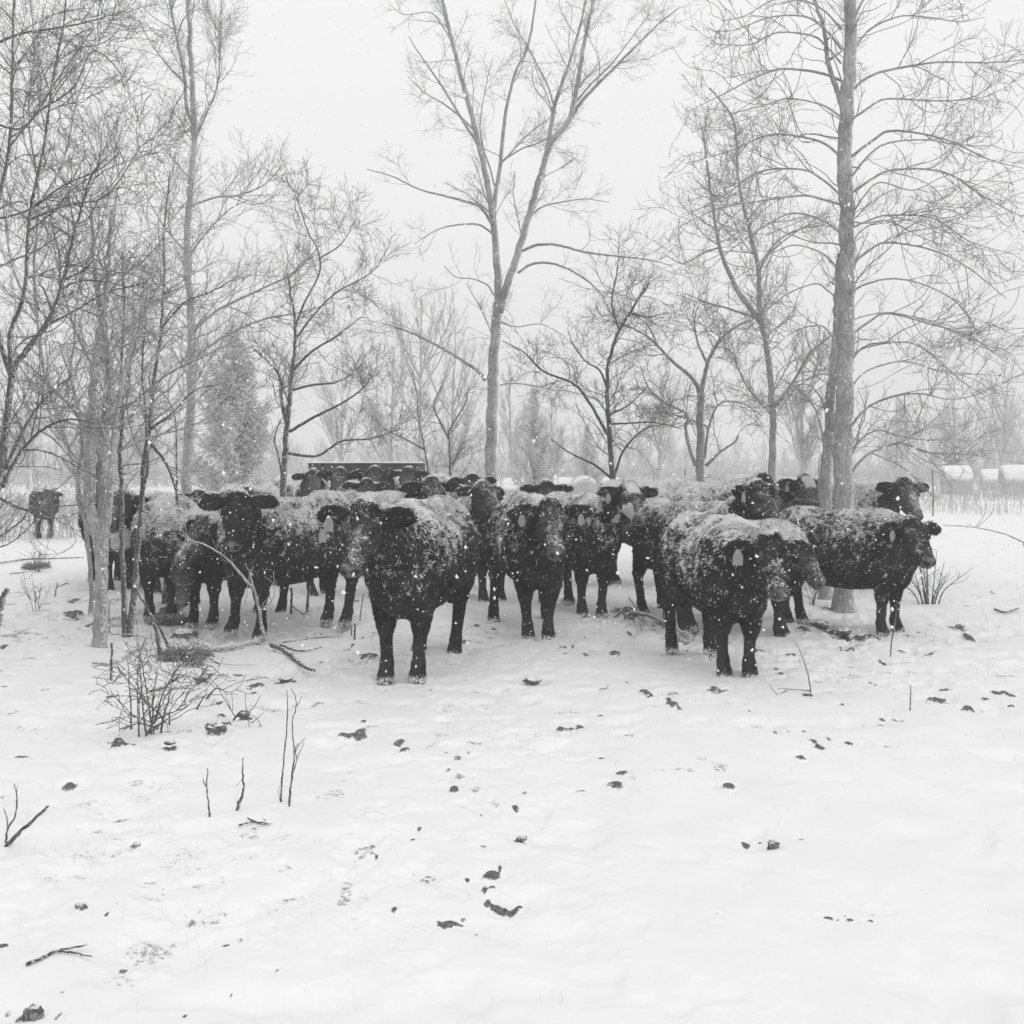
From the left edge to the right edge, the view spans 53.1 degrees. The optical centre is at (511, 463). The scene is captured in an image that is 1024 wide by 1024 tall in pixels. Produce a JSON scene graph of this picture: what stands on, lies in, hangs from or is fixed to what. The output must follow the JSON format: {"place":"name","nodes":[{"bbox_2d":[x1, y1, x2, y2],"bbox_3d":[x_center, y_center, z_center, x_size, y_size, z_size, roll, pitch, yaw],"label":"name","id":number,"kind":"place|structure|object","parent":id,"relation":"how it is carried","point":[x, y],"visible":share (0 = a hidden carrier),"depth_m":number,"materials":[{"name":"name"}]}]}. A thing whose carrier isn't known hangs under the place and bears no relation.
{"place":"outdoors","nodes":[
{"label":"outdoors","id":0,"kind":"place"},
{"bbox_2d":[0,485,194,542],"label":"dry grass","id":1,"kind":"structure","parent":0,"point":[65,511],"depth_m":23.42,"materials":[{"name":"grey plant"}]},
{"bbox_2d":[174,627,194,635],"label":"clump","id":2,"kind":"object","parent":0,"point":[188,631],"visible":0.73,"depth_m":9.12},
{"bbox_2d":[205,720,226,730],"bbox_3d":[-1.665,1.483,5.757,0.126,0.072,0.103,0,0,0],"label":"mud clod","id":3,"kind":"object","parent":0,"point":[218,725],"visible":0.81,"depth_m":5.73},
{"bbox_2d":[0,465,1023,1023],"bbox_3d":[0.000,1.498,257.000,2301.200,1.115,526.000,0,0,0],"label":"ground","id":4,"kind":"structure","parent":0,"point":[880,939],"depth_m":4.38,"materials":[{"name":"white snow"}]},
{"bbox_2d":[0,588,9,624],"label":"fallen branch","id":5,"kind":"object","parent":4,"relation":"on","point":[5,592],"visible":0.99,"depth_m":9.58,"materials":[{"name":"grey wood"}]},
{"bbox_2d":[4,784,48,846],"bbox_3d":[-1.951,1.421,4.008,0.284,0.337,0.049,0,0,11],"label":"fallen branch","id":6,"kind":"object","parent":4,"relation":"on","point":[12,839],"visible":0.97,"depth_m":4.00,"materials":[{"name":"grey wood"}]},
{"bbox_2d":[8,381,46,488],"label":"tree","id":7,"kind":"object","parent":4,"relation":"on","point":[29,476],"visible":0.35,"depth_m":59.92,"materials":[{"name":"grey plant"}]},
{"bbox_2d":[8,574,49,610],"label":"bare shrub","id":8,"kind":"object","parent":4,"relation":"on","point":[35,597],"visible":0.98,"depth_m":10.47,"materials":[{"name":"grey plant"}]},
{"bbox_2d":[22,1003,43,1021],"bbox_3d":[-1.297,1.494,2.776,0.049,0.063,0.050,0,0,41],"label":"mud clod","id":9,"kind":"object","parent":4,"relation":"on","point":[33,1012],"visible":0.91,"depth_m":2.77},
{"bbox_2d":[20,561,51,569],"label":"tussock","id":10,"kind":"object","parent":4,"relation":"on","point":[27,566],"visible":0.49,"depth_m":14.72,"materials":[{"name":"plant"}]},
{"bbox_2d":[26,537,50,571],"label":"bare shrub","id":11,"kind":"object","parent":4,"relation":"on","point":[35,564],"visible":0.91,"depth_m":14.31,"materials":[{"name":"grey plant"}]},
{"bbox_2d":[0,557,83,574],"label":"fallen branch","id":12,"kind":"object","parent":4,"relation":"on","point":[35,559],"visible":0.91,"depth_m":15.63,"materials":[{"name":"wood"}]},
{"bbox_2d":[28,482,62,538],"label":"cow","id":13,"kind":"object","parent":4,"relation":"on","point":[39,486],"visible":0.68,"depth_m":20.65},
{"bbox_2d":[26,944,91,965],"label":"fallen branch","id":14,"kind":"object","parent":4,"relation":"on","point":[30,962],"visible":1,"depth_m":3.12,"materials":[{"name":"grey wood"}]},
{"bbox_2d":[57,387,135,489],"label":"conifer","id":15,"kind":"object","parent":4,"relation":"on","point":[125,460],"visible":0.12,"depth_m":39.87,"materials":[{"name":"grey plant"}]},
{"bbox_2d":[0,0,211,582],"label":"bare tree","id":16,"kind":"object","parent":4,"relation":"on","point":[10,364],"visible":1,"depth_m":7.96,"materials":[{"name":"grey plant"}]},
{"bbox_2d":[0,0,220,614],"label":"bare tree","id":17,"kind":"object","parent":4,"relation":"on","point":[86,530],"visible":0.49,"depth_m":10.49,"materials":[{"name":"grey plant"}]},
{"bbox_2d":[110,643,113,679],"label":"sapling stem","id":18,"kind":"object","parent":4,"relation":"on","point":[111,659],"visible":0.88,"depth_m":7.12,"materials":[{"name":"grey plant"}]},
{"bbox_2d":[78,485,149,590],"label":"cow","id":19,"kind":"object","parent":4,"relation":"on","point":[131,501],"visible":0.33,"depth_m":12.13},
{"bbox_2d":[0,130,296,647],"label":"bare tree","id":20,"kind":"object","parent":4,"relation":"on","point":[97,516],"visible":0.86,"depth_m":8.45,"materials":[{"name":"grey plant"}]},
{"bbox_2d":[125,377,175,486],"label":"tree","id":21,"kind":"object","parent":4,"relation":"on","point":[158,447],"visible":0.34,"depth_m":66.00,"materials":[{"name":"grey plant"}]},
{"bbox_2d":[136,491,174,593],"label":"cow","id":22,"kind":"object","parent":4,"relation":"on","point":[155,495],"visible":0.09,"depth_m":11.84},
{"bbox_2d":[155,577,167,603],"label":"bare shrub","id":23,"kind":"object","parent":4,"relation":"on","point":[165,596],"visible":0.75,"depth_m":11.02,"materials":[{"name":"grey plant"}]},
{"bbox_2d":[144,612,187,626],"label":"tussock","id":24,"kind":"object","parent":4,"relation":"on","point":[171,620],"visible":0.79,"depth_m":9.78,"materials":[{"name":"plant"}]},
{"bbox_2d":[130,495,220,622],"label":"cow","id":25,"kind":"object","parent":4,"relation":"on","point":[164,564],"visible":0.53,"depth_m":9.86},
{"bbox_2d":[92,633,259,664],"bbox_3d":[-2.691,1.490,8.246,1.597,0.054,1.371,0,0,0],"label":"fallen branch","id":26,"kind":"object","parent":4,"relation":"on","point":[217,648],"visible":0.81,"depth_m":8.28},
{"bbox_2d":[90,619,263,748],"bbox_3d":[-2.190,1.232,6.682,0.939,0.688,2.542,0,0,-19],"label":"bare shrub","id":27,"kind":"object","parent":4,"relation":"on","point":[153,720],"visible":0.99,"depth_m":5.71,"materials":[{"name":"grey plant"}]},
{"bbox_2d":[152,642,215,662],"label":"tussock","id":28,"kind":"object","parent":4,"relation":"on","point":[174,654],"visible":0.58,"depth_m":7.91,"materials":[{"name":"plant"}]},
{"bbox_2d":[135,590,162,655],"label":"leaning stem","id":29,"kind":"object","parent":28,"relation":"on","point":[158,638],"visible":0.88,"depth_m":8.05,"materials":[{"name":"grey plant"}]},
{"bbox_2d":[154,618,169,650],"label":"leaning stem","id":30,"kind":"object","parent":28,"relation":"on","point":[162,634],"visible":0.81,"depth_m":8.05,"materials":[{"name":"grey plant"}]},
{"bbox_2d":[49,119,320,636],"bbox_3d":[-2.966,-0.745,8.933,2.169,4.784,1.545,0,0,16],"label":"bare tree","id":31,"kind":"object","parent":4,"relation":"on","point":[128,626],"visible":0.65,"depth_m":9.00,"materials":[{"name":"grey plant"}]},
{"bbox_2d":[178,488,220,503],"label":"cow","id":32,"kind":"object","parent":4,"relation":"on","point":[198,491],"visible":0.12,"depth_m":12.86},
{"bbox_2d":[203,768,210,816],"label":"sapling stem","id":33,"kind":"object","parent":4,"relation":"on","point":[209,813],"visible":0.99,"depth_m":4.32,"materials":[{"name":"grey plant"}]},
{"bbox_2d":[154,512,275,640],"bbox_3d":[-2.408,0.917,8.281,1.012,1.060,0.166,0,0,0],"label":"bent sapling","id":34,"kind":"object","parent":4,"relation":"on","point":[251,584],"visible":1,"depth_m":8.29,"materials":[{"name":"wood"}]},
{"bbox_2d":[173,322,276,491],"bbox_3d":[-7.400,-1.100,27.055,2.558,5.414,3.035,0,0,0],"label":"conifer","id":35,"kind":"object","parent":4,"relation":"on","point":[252,431],"visible":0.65,"depth_m":26.74,"materials":[{"name":"grey plant"}]},
{"bbox_2d":[93,0,362,493],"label":"bare tree","id":36,"kind":"object","parent":4,"relation":"on","point":[192,329],"visible":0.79,"depth_m":13.95,"materials":[{"name":"grey plant"}]},
{"bbox_2d":[173,504,288,629],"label":"cow","id":37,"kind":"object","parent":4,"relation":"on","point":[198,522],"visible":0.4,"depth_m":9.55},
{"bbox_2d":[235,758,244,810],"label":"sapling stem","id":38,"kind":"object","parent":4,"relation":"on","point":[240,799],"visible":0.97,"depth_m":4.39,"materials":[{"name":"grey plant"}]},
{"bbox_2d":[217,483,287,497],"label":"cow","id":39,"kind":"object","parent":4,"relation":"on","point":[259,489],"visible":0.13,"depth_m":13.33},
{"bbox_2d":[197,486,358,643],"bbox_3d":[-2.114,0.877,9.216,0.962,1.390,2.038,0,0,20],"label":"cow","id":40,"kind":"object","parent":4,"relation":"on","point":[258,513],"visible":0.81,"depth_m":9.03},
{"bbox_2d":[278,690,287,801],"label":"sapling stem","id":41,"kind":"object","parent":4,"relation":"on","point":[280,795],"visible":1,"depth_m":4.50,"materials":[{"name":"grey plant"}]},
{"bbox_2d":[288,688,305,805],"bbox_3d":[-0.926,1.247,4.470,0.100,0.525,0.047,0,0,28],"label":"sapling stem","id":42,"kind":"object","parent":4,"relation":"on","point":[292,772],"visible":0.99,"depth_m":4.47,"materials":[{"name":"grey plant"}]},
{"bbox_2d":[290,586,310,614],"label":"sapling stem","id":43,"kind":"object","parent":4,"relation":"on","point":[307,601],"visible":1,"depth_m":10.33,"materials":[{"name":"grey plant"}]},
{"bbox_2d":[271,467,330,497],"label":"cow","id":44,"kind":"object","parent":4,"relation":"on","point":[303,481],"visible":0.27,"depth_m":16.27},
{"bbox_2d":[269,636,340,671],"bbox_3d":[-1.700,1.491,8.078,0.580,0.047,1.446,0,0,0],"label":"fallen branch","id":45,"kind":"object","parent":4,"relation":"on","point":[284,651],"visible":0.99,"depth_m":8.16,"materials":[{"name":"grey wood"}]},
{"bbox_2d":[212,149,433,586],"bbox_3d":[-2.231,-1.200,12.578,2.399,5.636,2.042,0,0,-34],"label":"bare tree","id":46,"kind":"object","parent":4,"relation":"on","point":[286,409],"visible":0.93,"depth_m":12.55,"materials":[{"name":"grey plant"}]},
{"bbox_2d":[308,339,364,461],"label":"tree","id":47,"kind":"object","parent":4,"relation":"on","point":[341,457],"visible":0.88,"depth_m":74.91,"materials":[{"name":"grey plant"}]},
{"bbox_2d":[315,466,364,490],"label":"cow","id":48,"kind":"object","parent":4,"relation":"on","point":[336,480],"visible":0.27,"depth_m":14.86},
{"bbox_2d":[337,477,390,576],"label":"cow","id":49,"kind":"object","parent":4,"relation":"on","point":[365,484],"visible":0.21,"depth_m":13.15},
{"bbox_2d":[308,462,424,481],"bbox_3d":[-3.010,0.810,21.200,2.411,1.688,2.400,0,0,0],"label":"bale feeder","id":50,"kind":"object","parent":4,"relation":"on","point":[349,466],"visible":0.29,"depth_m":20.16,"materials":[{"name":"metal"}]},
{"bbox_2d":[354,465,401,490],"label":"cow","id":51,"kind":"object","parent":4,"relation":"on","point":[373,472],"visible":0.16,"depth_m":16.77},
{"bbox_2d":[306,474,459,595],"bbox_3d":[-1.533,0.846,11.569,2.094,1.457,0.748,0,0,26],"label":"cow","id":52,"kind":"object","parent":4,"relation":"on","point":[410,489],"visible":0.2,"depth_m":11.25},
{"bbox_2d":[354,326,415,461],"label":"tree","id":53,"kind":"object","parent":4,"relation":"on","point":[392,405],"visible":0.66,"depth_m":65.81,"materials":[{"name":"grey plant"}]},
{"bbox_2d":[314,494,483,685],"bbox_3d":[-0.724,0.876,7.401,0.749,1.368,2.135,0,0,17],"label":"cow","id":54,"kind":"object","parent":4,"relation":"on","point":[391,596],"visible":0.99,"depth_m":6.97},
{"bbox_2d":[357,352,463,474],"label":"bare tree","id":55,"kind":"object","parent":4,"relation":"on","point":[387,431],"visible":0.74,"depth_m":18.50,"materials":[{"name":"grey plant"}]},
{"bbox_2d":[387,465,451,490],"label":"cow","id":56,"kind":"object","parent":4,"relation":"on","point":[408,473],"visible":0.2,"depth_m":15.87},
{"bbox_2d":[368,278,475,461],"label":"tree","id":57,"kind":"object","parent":4,"relation":"on","point":[423,367],"visible":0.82,"depth_m":61.89,"materials":[{"name":"grey plant"}]},
{"bbox_2d":[399,372,486,477],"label":"bare tree","id":58,"kind":"object","parent":4,"relation":"on","point":[458,452],"visible":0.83,"depth_m":18.06,"materials":[{"name":"grey plant"}]},
{"bbox_2d":[416,307,501,477],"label":"tree","id":59,"kind":"object","parent":4,"relation":"on","point":[469,417],"visible":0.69,"depth_m":69.89,"materials":[{"name":"grey plant"}]},
{"bbox_2d":[448,471,497,486],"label":"cow","id":60,"kind":"object","parent":4,"relation":"on","point":[472,477],"visible":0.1,"depth_m":13.76},
{"bbox_2d":[446,478,506,601],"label":"cow","id":61,"kind":"object","parent":4,"relation":"on","point":[486,494],"visible":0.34,"depth_m":10.61},
{"bbox_2d":[0,566,1022,689],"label":"dry grass","id":62,"kind":"structure","parent":4,"relation":"on","point":[495,633],"depth_m":9.36,"materials":[{"name":"plant"}]},
{"bbox_2d":[1,386,1023,487],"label":"woodland","id":63,"kind":"object","parent":4,"relation":"on","point":[924,473],"visible":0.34,"depth_m":101.55,"materials":[{"name":"grey plant"}]},
{"bbox_2d":[484,352,540,477],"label":"tree","id":64,"kind":"object","parent":4,"relation":"on","point":[509,424],"visible":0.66,"depth_m":74.87,"materials":[{"name":"grey plant"}]},
{"bbox_2d":[502,478,522,495],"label":"round bale","id":65,"kind":"object","parent":4,"relation":"on","point":[508,486],"visible":0.27,"depth_m":53.47,"materials":[{"name":"white"}]},
{"bbox_2d":[5,459,1023,515],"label":"wire fence","id":66,"kind":"object","parent":4,"relation":"on","point":[712,474],"visible":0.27,"depth_m":28.98,"materials":[{"name":"metal"}]},
{"bbox_2d":[343,0,721,485],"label":"bare tree","id":67,"kind":"object","parent":4,"relation":"on","point":[500,293],"visible":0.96,"depth_m":15.97,"materials":[{"name":"grey plant"}]},
{"bbox_2d":[522,676,542,684],"bbox_3d":[0.143,1.481,7.001,0.115,0.055,0.117,0,0,-42],"label":"mud clod","id":68,"kind":"object","parent":4,"relation":"on","point":[531,680],"visible":1,"depth_m":6.97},
{"bbox_2d":[504,387,566,493],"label":"conifer","id":69,"kind":"object","parent":4,"relation":"on","point":[538,471],"visible":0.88,"depth_m":45.76,"materials":[{"name":"grey plant"}]},
{"bbox_2d":[485,491,593,639],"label":"cow","id":70,"kind":"object","parent":4,"relation":"on","point":[538,570],"visible":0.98,"depth_m":8.59},
{"bbox_2d":[520,478,573,587],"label":"cow","id":71,"kind":"object","parent":4,"relation":"on","point":[546,486],"visible":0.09,"depth_m":11.87},
{"bbox_2d":[529,387,576,472],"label":"tree","id":72,"kind":"object","parent":4,"relation":"on","point":[562,430],"visible":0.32,"depth_m":64.03,"materials":[{"name":"grey plant"}]},
{"bbox_2d":[553,477,572,484],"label":"round bale","id":73,"kind":"object","parent":4,"relation":"on","point":[564,480],"visible":0.12,"depth_m":55.57,"materials":[{"name":"white"}]},
{"bbox_2d":[569,475,597,493],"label":"round bale","id":74,"kind":"object","parent":4,"relation":"on","point":[577,482],"visible":0.56,"depth_m":49.41,"materials":[{"name":"white"}]},
{"bbox_2d":[572,423,608,492],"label":"conifer","id":75,"kind":"object","parent":4,"relation":"on","point":[588,470],"visible":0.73,"depth_m":49.80,"materials":[{"name":"grey plant"}]},
{"bbox_2d":[482,219,705,569],"bbox_3d":[1.101,-0.766,13.014,2.985,4.793,1.781,0,0,0],"label":"bare tree","id":76,"kind":"object","parent":4,"relation":"on","point":[613,470],"visible":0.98,"depth_m":12.98,"materials":[{"name":"grey plant"}]},
{"bbox_2d":[538,477,659,617],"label":"cow","id":77,"kind":"object","parent":4,"relation":"on","point":[591,552],"visible":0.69,"depth_m":9.81},
{"bbox_2d":[614,583,683,633],"bbox_3d":[1.278,1.488,11.498,0.472,0.053,5.004,0,0,0],"label":"fallen branch","id":78,"kind":"object","parent":4,"relation":"on","point":[645,614],"visible":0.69,"depth_m":10.03,"materials":[{"name":"wood"}]},
{"bbox_2d":[632,364,682,481],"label":"tree","id":79,"kind":"object","parent":4,"relation":"on","point":[658,448],"visible":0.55,"depth_m":71.67,"materials":[{"name":"grey plant"}]},
{"bbox_2d":[578,252,790,481],"bbox_3d":[2.391,-0.618,14.042,3.107,4.534,1.761,0,0,0],"label":"bare tree","id":80,"kind":"object","parent":4,"relation":"on","point":[698,462],"visible":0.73,"depth_m":13.96,"materials":[{"name":"grey plant"}]},
{"bbox_2d":[592,470,784,585],"bbox_3d":[2.038,0.813,12.248,2.427,1.468,0.707,0,0,24],"label":"cow","id":81,"kind":"object","parent":4,"relation":"on","point":[694,491],"visible":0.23,"depth_m":12.00},
{"bbox_2d":[630,476,783,612],"bbox_3d":[1.860,0.848,9.872,0.741,1.459,2.053,0,0,-28],"label":"cow","id":82,"kind":"object","parent":4,"relation":"on","point":[760,492],"visible":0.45,"depth_m":10.09},
{"bbox_2d":[656,510,814,677],"bbox_3d":[1.540,0.949,7.392,0.657,1.188,1.979,0,0,-10],"label":"cow","id":83,"kind":"object","parent":4,"relation":"on","point":[726,539],"visible":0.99,"depth_m":7.10},
{"bbox_2d":[624,53,861,483],"bbox_3d":[2.970,-1.768,13.040,3.048,6.786,1.944,0,0,0],"label":"bare tree","id":84,"kind":"object","parent":4,"relation":"on","point":[772,433],"visible":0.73,"depth_m":12.99,"materials":[{"name":"grey plant"}]},
{"bbox_2d":[683,472,817,483],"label":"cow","id":85,"kind":"object","parent":4,"relation":"on","point":[711,477],"visible":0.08,"depth_m":14.72},
{"bbox_2d":[676,517,826,637],"bbox_3d":[1.992,1.013,8.923,1.529,1.084,0.830,0,0,25],"label":"cow","id":86,"kind":"object","parent":4,"relation":"on","point":[801,570],"visible":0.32,"depth_m":8.79},
{"bbox_2d":[767,838,779,849],"bbox_3d":[1.024,1.496,4.007,0.052,0.047,0.041,0,0,0],"label":"mud clod","id":87,"kind":"object","parent":4,"relation":"on","point":[773,844],"visible":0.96,"depth_m":4.00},
{"bbox_2d":[756,472,819,519],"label":"cow","id":88,"kind":"object","parent":4,"relation":"on","point":[804,481],"visible":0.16,"depth_m":11.51},
{"bbox_2d":[770,640,810,694],"bbox_3d":[1.768,1.327,6.587,0.350,0.372,0.071,0,0,-25],"label":"sapling stem","id":89,"kind":"object","parent":4,"relation":"on","point":[808,678],"visible":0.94,"depth_m":6.63,"materials":[{"name":"grey plant"}]},
{"bbox_2d":[769,318,832,473],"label":"tree","id":90,"kind":"object","parent":4,"relation":"on","point":[803,459],"visible":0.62,"depth_m":41.70,"materials":[{"name":"grey plant"}]},
{"bbox_2d":[802,585,820,604],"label":"bare shrub","id":91,"kind":"object","parent":4,"relation":"on","point":[815,594],"visible":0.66,"depth_m":10.83,"materials":[{"name":"grey plant"}]},
{"bbox_2d":[758,229,875,599],"bbox_3d":[3.344,-0.465,11.139,1.257,4.162,1.436,0,0,28],"label":"bare tree","id":92,"kind":"object","parent":4,"relation":"on","point":[824,482],"visible":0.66,"depth_m":11.15,"materials":[{"name":"grey plant"}]},
{"bbox_2d":[813,620,828,629],"bbox_3d":[2.848,1.493,9.433,0.145,0.108,0.127,0,0,0],"label":"mud clod","id":93,"kind":"object","parent":4,"relation":"on","point":[821,624],"visible":0.79,"depth_m":9.39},
{"bbox_2d":[634,0,1023,613],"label":"bare tree","id":94,"kind":"object","parent":4,"relation":"on","point":[843,418],"visible":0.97,"depth_m":10.45,"materials":[{"name":"grey plant"}]},
{"bbox_2d":[837,627,851,635],"bbox_3d":[2.946,1.493,9.076,0.126,0.084,0.107,0,0,0],"label":"mud clod","id":95,"kind":"object","parent":4,"relation":"on","point":[845,631],"visible":1,"depth_m":9.05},
{"bbox_2d":[780,504,941,636],"bbox_3d":[3.086,0.982,9.389,1.702,1.191,0.720,0,0,42],"label":"cow","id":96,"kind":"object","parent":4,"relation":"on","point":[841,545],"visible":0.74,"depth_m":9.13},
{"bbox_2d":[798,475,929,589],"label":"cow","id":97,"kind":"object","parent":4,"relation":"on","point":[883,494],"visible":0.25,"depth_m":11.82},
{"bbox_2d":[879,396,919,476],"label":"tree","id":98,"kind":"object","parent":4,"relation":"on","point":[897,450],"visible":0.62,"depth_m":81.91,"materials":[{"name":"grey plant"}]},
{"bbox_2d":[907,549,970,603],"bbox_3d":[4.422,1.172,10.918,1.005,0.695,0.456,0,0,15],"label":"bare shrub","id":99,"kind":"object","parent":4,"relation":"on","point":[926,597],"visible":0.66,"depth_m":10.93,"materials":[{"name":"grey plant"}]},
{"bbox_2d":[928,370,975,464],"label":"tree","id":100,"kind":"object","parent":4,"relation":"on","point":[946,414],"visible":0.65,"depth_m":79.80,"materials":[{"name":"grey plant"}]},
{"bbox_2d":[939,465,972,493],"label":"round bale","id":101,"kind":"object","parent":4,"relation":"on","point":[956,470],"visible":0.6,"depth_m":49.44,"materials":[{"name":"white"}]},
{"bbox_2d":[944,490,1023,545],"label":"fallen branch","id":102,"kind":"object","parent":4,"relation":"on","point":[985,520],"visible":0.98,"depth_m":12.00,"materials":[{"name":"wood"}]},
{"bbox_2d":[979,469,998,490],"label":"round bale","id":103,"kind":"object","parent":4,"relation":"on","point":[993,477],"visible":0.45,"depth_m":55.58,"materials":[{"name":"white"}]},
{"bbox_2d":[978,367,1023,465],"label":"tree","id":104,"kind":"object","parent":4,"relation":"on","point":[1005,418],"visible":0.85,"depth_m":84.86,"materials":[{"name":"grey plant"}]},
{"bbox_2d":[997,465,1023,493],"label":"round bale","id":105,"kind":"object","parent":4,"relation":"on","point":[1003,470],"visible":0.56,"depth_m":49.49,"materials":[{"name":"white"}]},
{"bbox_2d":[0,0,1023,1011],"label":"falling snow","id":106,"kind":"structure","parent":0,"point":[537,342],"depth_m":6.20,"materials":[{"name":"white snow"}]},
{"bbox_2d":[0,0,1023,465],"label":"sky","id":107,"kind":"structure","parent":0,"point":[329,73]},
{"bbox_2d":[867,479,1023,514],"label":"dry grass","id":108,"kind":"structure","parent":0,"point":[996,493],"depth_m":39.23,"materials":[{"name":"grey plant"}]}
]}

